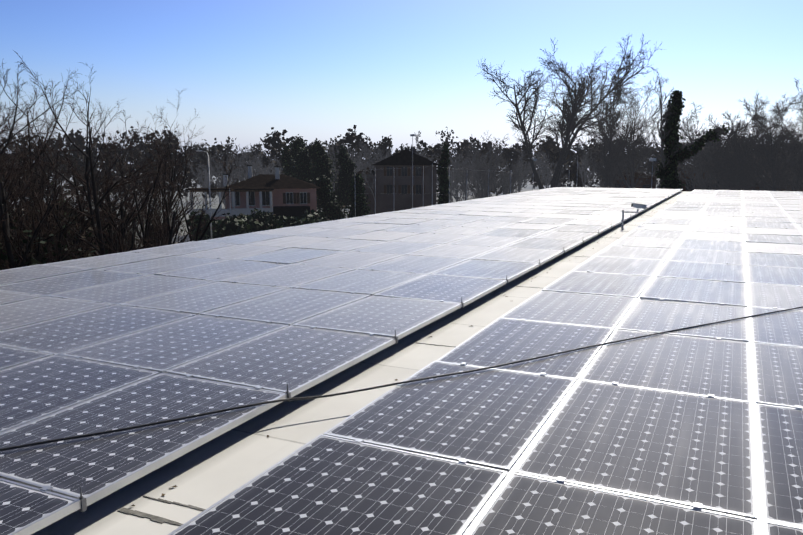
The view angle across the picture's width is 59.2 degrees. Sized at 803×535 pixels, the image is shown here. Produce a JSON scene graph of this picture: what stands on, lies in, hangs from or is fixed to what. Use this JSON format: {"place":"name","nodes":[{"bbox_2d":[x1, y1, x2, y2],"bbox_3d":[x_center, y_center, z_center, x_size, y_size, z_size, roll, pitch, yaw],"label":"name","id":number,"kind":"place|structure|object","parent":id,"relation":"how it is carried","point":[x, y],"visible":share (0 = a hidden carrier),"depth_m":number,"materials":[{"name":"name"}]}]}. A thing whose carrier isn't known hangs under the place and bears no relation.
{"place":"outdoors","nodes":[
{"label":"outdoors","id":0,"kind":"place"},
{"bbox_2d":[9,161,689,244],"bbox_3d":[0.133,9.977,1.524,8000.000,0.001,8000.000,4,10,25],"label":"ground","id":1,"kind":"structure","parent":0,"point":[529,187],"depth_m":184.36,"materials":[{"name":"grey plant"}]},
{"bbox_2d":[0,159,52,267],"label":"tree","id":2,"kind":"object","parent":1,"relation":"on","point":[30,191],"visible":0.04,"depth_m":20.67,"materials":[{"name":"brown plant"}]},
{"bbox_2d":[0,62,77,268],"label":"tree","id":3,"kind":"object","parent":1,"relation":"on","point":[8,251],"visible":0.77,"depth_m":14.35,"materials":[{"name":"brown plant"}]},
{"bbox_2d":[0,81,78,260],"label":"tree","id":4,"kind":"object","parent":1,"relation":"on","point":[25,171],"visible":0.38,"depth_m":18.91,"materials":[{"name":"brown plant"}]},
{"bbox_2d":[1,73,83,248],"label":"tree","id":5,"kind":"object","parent":1,"relation":"on","point":[55,141],"visible":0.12,"depth_m":22.94,"materials":[{"name":"brown plant"}]},
{"bbox_2d":[0,70,90,265],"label":"tree","id":6,"kind":"object","parent":1,"relation":"on","point":[38,140],"visible":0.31,"depth_m":20.07,"materials":[{"name":"brown plant"}]},
{"bbox_2d":[0,63,93,268],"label":"tree","id":7,"kind":"object","parent":1,"relation":"on","point":[25,210],"visible":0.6,"depth_m":14.29,"materials":[{"name":"brown plant"}]},
{"bbox_2d":[0,144,109,262],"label":"bush","id":8,"kind":"object","parent":1,"relation":"on","point":[36,251],"visible":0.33,"depth_m":15.14,"materials":[{"name":"brown plant"}]},
{"bbox_2d":[0,79,110,269],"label":"tree","id":9,"kind":"object","parent":1,"relation":"on","point":[59,258],"visible":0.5,"depth_m":16.18,"materials":[{"name":"brown plant"}]},
{"bbox_2d":[0,62,148,261],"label":"tree","id":10,"kind":"object","parent":1,"relation":"on","point":[88,122],"visible":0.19,"depth_m":20.74,"materials":[{"name":"brown plant"}]},
{"bbox_2d":[0,180,153,269],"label":"ivy shrubs","id":11,"kind":"object","parent":1,"relation":"on","point":[4,258],"depth_m":16.91,"materials":[{"name":"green plant"}]},
{"bbox_2d":[0,81,166,269],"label":"tree","id":12,"kind":"object","parent":1,"relation":"on","point":[134,217],"visible":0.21,"depth_m":18.79,"materials":[{"name":"brown plant"}]},
{"bbox_2d":[2,101,175,256],"bbox_3d":[-9.759,0.402,24.261,4.221,12.370,5.325,4,10,25],"label":"tree","id":13,"kind":"object","parent":1,"relation":"on","point":[117,195],"visible":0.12,"depth_m":24.32,"materials":[{"name":"brown plant"}]},
{"bbox_2d":[0,124,202,267],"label":"tree","id":14,"kind":"object","parent":1,"relation":"on","point":[144,234],"visible":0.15,"depth_m":16.31,"materials":[{"name":"brown plant"}]},
{"bbox_2d":[16,52,207,259],"bbox_3d":[-6.122,1.770,15.723,3.719,12.241,5.116,-2,9,-10],"label":"tree","id":15,"kind":"object","parent":1,"relation":"on","point":[98,232],"visible":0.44,"depth_m":14.79,"materials":[{"name":"brown plant"}]},
{"bbox_2d":[1,79,245,261],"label":"tree","id":16,"kind":"object","parent":1,"relation":"on","point":[101,206],"visible":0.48,"depth_m":17.11,"materials":[{"name":"brown plant"}]},
{"bbox_2d":[61,98,205,246],"bbox_3d":[-10.698,-0.137,27.784,5.376,12.363,5.531,4,10,25],"label":"tree","id":17,"kind":"object","parent":1,"relation":"on","point":[114,192],"visible":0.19,"depth_m":27.51,"materials":[{"name":"brown plant"}]},
{"bbox_2d":[87,89,209,250],"bbox_3d":[-9.304,0.057,25.602,4.580,12.639,6.042,-3,9,-21],"label":"tree","id":18,"kind":"object","parent":1,"relation":"on","point":[171,209],"visible":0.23,"depth_m":25.45,"materials":[{"name":"brown plant"}]},
{"bbox_2d":[109,107,211,247],"bbox_3d":[-11.015,-1.129,32.836,4.580,12.794,4.363,-2,9,-14],"label":"tree","id":19,"kind":"object","parent":1,"relation":"on","point":[122,158],"visible":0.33,"depth_m":32.44,"materials":[{"name":"brown plant"}]},
{"bbox_2d":[116,109,213,246],"bbox_3d":[-9.454,-0.359,29.367,3.459,12.320,5.144,1,9,9],"label":"tree","id":20,"kind":"object","parent":1,"relation":"on","point":[169,177],"visible":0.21,"depth_m":28.29,"materials":[{"name":"brown plant"}]},
{"bbox_2d":[181,156,214,194],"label":"tree","id":21,"kind":"object","parent":1,"relation":"on","point":[206,179],"visible":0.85,"depth_m":143.01,"materials":[{"name":"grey plant"}]},
{"bbox_2d":[209,154,238,202],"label":"tree","id":22,"kind":"object","parent":1,"relation":"on","point":[216,174],"visible":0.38,"depth_m":114.79,"materials":[{"name":"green plant"}]},
{"bbox_2d":[214,163,240,208],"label":"tree","id":23,"kind":"object","parent":1,"relation":"on","point":[222,186],"visible":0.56,"depth_m":113.28,"materials":[{"name":"grey plant"}]},
{"bbox_2d":[209,143,260,182],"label":"tree","id":24,"kind":"object","parent":1,"relation":"on","point":[244,155],"visible":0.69,"depth_m":129.65,"materials":[{"name":"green plant"}]},
{"bbox_2d":[185,165,319,235],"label":"house","id":25,"kind":"structure","parent":1,"relation":"on","point":[277,193],"depth_m":97.98,"materials":[{"name":"paint"}]},
{"bbox_2d":[180,208,328,240],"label":"hedge front of houses","id":26,"kind":"object","parent":1,"relation":"on","point":[255,221],"visible":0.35,"depth_m":82.11,"materials":[{"name":"green plant"}]},
{"bbox_2d":[246,155,269,175],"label":"tree","id":27,"kind":"object","parent":1,"relation":"on","point":[260,170],"visible":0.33,"depth_m":144.73,"materials":[{"name":"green plant"}]},
{"bbox_2d":[247,151,274,175],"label":"tree","id":28,"kind":"object","parent":1,"relation":"on","point":[264,165],"visible":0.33,"depth_m":167.19,"materials":[{"name":"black plant"}]},
{"bbox_2d":[266,156,283,173],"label":"tree","id":29,"kind":"object","parent":1,"relation":"on","point":[273,169],"visible":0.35,"depth_m":154.71,"materials":[{"name":"black plant"}]},
{"bbox_2d":[324,140,338,190],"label":"tree","id":30,"kind":"object","parent":1,"relation":"on","point":[331,158],"visible":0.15,"depth_m":136.41,"materials":[{"name":"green plant"}]},
{"bbox_2d":[337,144,370,172],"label":"tree","id":31,"kind":"object","parent":1,"relation":"on","point":[360,154],"visible":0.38,"depth_m":147.08,"materials":[{"name":"black plant"}]},
{"bbox_2d":[31,191,690,534],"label":"building roof","id":32,"kind":"structure","parent":1,"relation":"on","point":[210,473],"depth_m":4.38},
{"bbox_2d":[117,203,666,525],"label":"roof seams","id":33,"kind":"object","parent":32,"relation":"on","point":[158,519],"visible":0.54,"depth_m":3.29,"materials":[{"name":"grey metal"}]},
{"bbox_2d":[1,187,802,534],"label":"mounting rail clamps","id":34,"kind":"object","parent":32,"relation":"on","point":[695,505],"visible":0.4,"depth_m":4.48,"materials":[{"name":"metal"}]},
{"bbox_2d":[0,187,802,534],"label":"pv module frames","id":35,"kind":"structure","parent":34,"relation":"on","point":[100,493],"depth_m":5.24,"materials":[{"name":"silver metal"}]},
{"bbox_2d":[76,189,680,511],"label":"edge studs","id":36,"kind":"object","parent":35,"relation":"attached to","point":[81,498],"visible":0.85,"depth_m":4.55,"materials":[{"name":"metal"}]},
{"bbox_2d":[0,306,802,450],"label":"cable on modules","id":37,"kind":"object","parent":35,"relation":"on","point":[165,421],"visible":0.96,"depth_m":4.57,"materials":[{"name":"black rubber"}]},
{"bbox_2d":[0,187,802,534],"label":"solar panels","id":38,"kind":"object","parent":34,"relation":"on","point":[690,449],"visible":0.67,"depth_m":5.08,"materials":[{"name":"blue glass"}]},
{"bbox_2d":[131,202,673,505],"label":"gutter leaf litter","id":39,"kind":"object","parent":32,"relation":"on","point":[395,379],"visible":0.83,"depth_m":5.25,"materials":[{"name":"brown plant"}]},
{"bbox_2d":[619,202,646,229],"bbox_3d":[5.359,-1.181,16.324,0.595,0.642,0.231,3,9,17],"label":"cctv camera bracket","id":40,"kind":"object","parent":32,"relation":"on","point":[637,205],"visible":1,"depth_m":16.27,"materials":[{"name":"grey metal"}]},
{"bbox_2d":[355,157,372,171],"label":"tree","id":41,"kind":"object","parent":1,"relation":"on","point":[357,170],"visible":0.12,"depth_m":133.77,"materials":[{"name":"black plant"}]},
{"bbox_2d":[280,134,450,220],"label":"evergreen trees","id":42,"kind":"object","parent":1,"relation":"on","point":[350,191],"visible":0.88,"depth_m":125.95,"materials":[{"name":"green plant"}]},
{"bbox_2d":[348,137,391,213],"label":"tree","id":43,"kind":"object","parent":1,"relation":"on","point":[368,160],"visible":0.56,"depth_m":118.66,"materials":[{"name":"black plant"}]},
{"bbox_2d":[366,147,391,170],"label":"tree","id":44,"kind":"object","parent":1,"relation":"on","point":[378,156],"visible":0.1,"depth_m":146.65,"materials":[{"name":"black plant"}]},
{"bbox_2d":[354,146,437,214],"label":"dark gabled house","id":45,"kind":"structure","parent":1,"relation":"on","point":[397,181],"depth_m":117.27,"materials":[{"name":"grey paint"}]},
{"bbox_2d":[0,125,801,200],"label":"treeline","id":46,"kind":"object","parent":1,"relation":"on","point":[275,147],"visible":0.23,"depth_m":181.75,"materials":[{"name":"green plant"}]},
{"bbox_2d":[415,131,424,155],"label":"tree","id":47,"kind":"object","parent":1,"relation":"on","point":[418,145],"visible":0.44,"depth_m":124.14,"materials":[{"name":"grey plant"}]},
{"bbox_2d":[196,134,655,238],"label":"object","id":48,"kind":"object","parent":1,"relation":"on","point":[651,159],"visible":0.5,"depth_m":75.35,"materials":[{"name":"grey"}]},
{"bbox_2d":[420,148,450,188],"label":"tree","id":49,"kind":"object","parent":1,"relation":"on","point":[434,161],"visible":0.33,"depth_m":167.30,"materials":[{"name":"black plant"}]},
{"bbox_2d":[437,147,465,202],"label":"tree","id":50,"kind":"object","parent":1,"relation":"on","point":[452,176],"visible":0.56,"depth_m":146.81,"materials":[{"name":"grey plant"}]},
{"bbox_2d":[449,159,470,201],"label":"tree","id":51,"kind":"object","parent":1,"relation":"on","point":[454,193],"visible":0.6,"depth_m":116.86,"materials":[{"name":"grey plant"}]},
{"bbox_2d":[452,140,479,200],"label":"tree","id":52,"kind":"object","parent":1,"relation":"on","point":[454,168],"visible":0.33,"depth_m":117.68,"materials":[{"name":"grey plant"}]},
{"bbox_2d":[452,148,491,198],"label":"tree","id":53,"kind":"object","parent":1,"relation":"on","point":[486,155],"visible":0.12,"depth_m":156.54,"materials":[{"name":"grey plant"}]},
{"bbox_2d":[462,162,497,197],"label":"tree","id":54,"kind":"object","parent":1,"relation":"on","point":[482,181],"visible":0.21,"depth_m":123.26,"materials":[{"name":"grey plant"}]},
{"bbox_2d":[453,134,509,199],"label":"tree","id":55,"kind":"object","parent":1,"relation":"on","point":[482,174],"visible":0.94,"depth_m":83.35,"materials":[{"name":"grey plant"}]},
{"bbox_2d":[460,138,504,197],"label":"tree","id":56,"kind":"object","parent":1,"relation":"on","point":[476,172],"visible":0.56,"depth_m":107.29,"materials":[{"name":"grey plant"}]},
{"bbox_2d":[476,130,525,195],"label":"tree","id":57,"kind":"object","parent":1,"relation":"on","point":[505,183],"visible":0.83,"depth_m":91.11,"materials":[{"name":"grey plant"}]},
{"bbox_2d":[498,160,529,193],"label":"tree","id":58,"kind":"object","parent":1,"relation":"on","point":[522,181],"visible":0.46,"depth_m":117.64,"materials":[{"name":"grey plant"}]},
{"bbox_2d":[500,143,527,190],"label":"tree","id":59,"kind":"object","parent":1,"relation":"on","point":[514,166],"visible":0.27,"depth_m":126.26,"materials":[{"name":"grey plant"}]},
{"bbox_2d":[514,150,546,192],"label":"tree","id":60,"kind":"object","parent":1,"relation":"on","point":[531,171],"visible":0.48,"depth_m":146.50,"materials":[{"name":"grey plant"}]},
{"bbox_2d":[529,147,568,187],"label":"tree","id":61,"kind":"object","parent":1,"relation":"on","point":[548,179],"visible":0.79,"depth_m":136.27,"materials":[{"name":"grey plant"}]},
{"bbox_2d":[477,33,665,189],"bbox_3d":[13.773,-8.773,58.143,11.968,20.304,12.106,-6,11,-36],"label":"bare tree","id":62,"kind":"object","parent":1,"relation":"on","point":[569,114],"visible":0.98,"depth_m":57.04,"materials":[{"name":"brown plant"}]},
{"bbox_2d":[576,142,604,186],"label":"tree","id":63,"kind":"object","parent":1,"relation":"on","point":[585,168],"visible":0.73,"depth_m":143.19,"materials":[{"name":"grey plant"}]},
{"bbox_2d":[593,65,634,187],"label":"tall tree","id":64,"kind":"object","parent":1,"relation":"on","point":[610,163],"visible":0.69,"depth_m":64.56,"materials":[{"name":"brown plant"}]},
{"bbox_2d":[575,126,660,187],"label":"tree","id":65,"kind":"object","parent":1,"relation":"on","point":[589,165],"visible":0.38,"depth_m":94.11,"materials":[{"name":"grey plant"}]},
{"bbox_2d":[578,74,668,187],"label":"tree","id":66,"kind":"object","parent":1,"relation":"on","point":[639,150],"visible":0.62,"depth_m":66.79,"materials":[{"name":"grey plant"}]},
{"bbox_2d":[641,77,693,188],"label":"ivy tree","id":67,"kind":"object","parent":1,"relation":"on","point":[662,126],"visible":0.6,"depth_m":64.42,"materials":[{"name":"black plant"}]},
{"bbox_2d":[655,90,730,190],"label":"ivy-covered tree","id":68,"kind":"object","parent":1,"relation":"on","point":[668,172],"visible":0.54,"depth_m":64.03,"materials":[{"name":"green plant"}]},
{"bbox_2d":[667,102,726,189],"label":"tree","id":69,"kind":"object","parent":1,"relation":"on","point":[699,170],"visible":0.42,"depth_m":71.67,"materials":[{"name":"green plant"}]},
{"bbox_2d":[654,112,749,191],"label":"tree","id":70,"kind":"object","parent":1,"relation":"on","point":[693,185],"visible":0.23,"depth_m":83.10,"materials":[{"name":"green plant"}]},
{"bbox_2d":[612,167,801,190],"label":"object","id":71,"kind":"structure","parent":1,"relation":"on","point":[652,178],"depth_m":103.23,"materials":[{"name":"plant"}]},
{"bbox_2d":[687,122,765,164],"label":"tree","id":72,"kind":"object","parent":1,"relation":"on","point":[723,139],"visible":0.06,"depth_m":91.37,"materials":[{"name":"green plant"}]},
{"bbox_2d":[686,93,794,190],"bbox_3d":[31.075,-7.668,64.084,9.206,16.312,7.965,1,9,7],"label":"tree","id":73,"kind":"object","parent":1,"relation":"on","point":[735,151],"visible":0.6,"depth_m":62.88,"materials":[{"name":"brown plant"}]},
{"bbox_2d":[716,130,802,190],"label":"tree","id":74,"kind":"object","parent":1,"relation":"on","point":[754,186],"visible":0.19,"depth_m":61.88,"materials":[{"name":"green plant"}]},
{"bbox_2d":[723,126,802,188],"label":"tree","id":75,"kind":"object","parent":1,"relation":"on","point":[778,154],"visible":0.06,"depth_m":81.45,"materials":[{"name":"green plant"}]},
{"bbox_2d":[735,77,802,191],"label":"tree","id":76,"kind":"object","parent":1,"relation":"on","point":[770,154],"visible":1,"depth_m":59.66,"materials":[{"name":"brown plant"}]},
{"bbox_2d":[775,107,802,191],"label":"tree","id":77,"kind":"object","parent":1,"relation":"on","point":[795,178],"visible":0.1,"depth_m":68.99,"materials":[{"name":"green plant"}]},
{"bbox_2d":[0,0,802,159],"label":"sky","id":78,"kind":"structure","parent":0,"point":[310,69],"materials":[{"name":"blue"}]}
]}

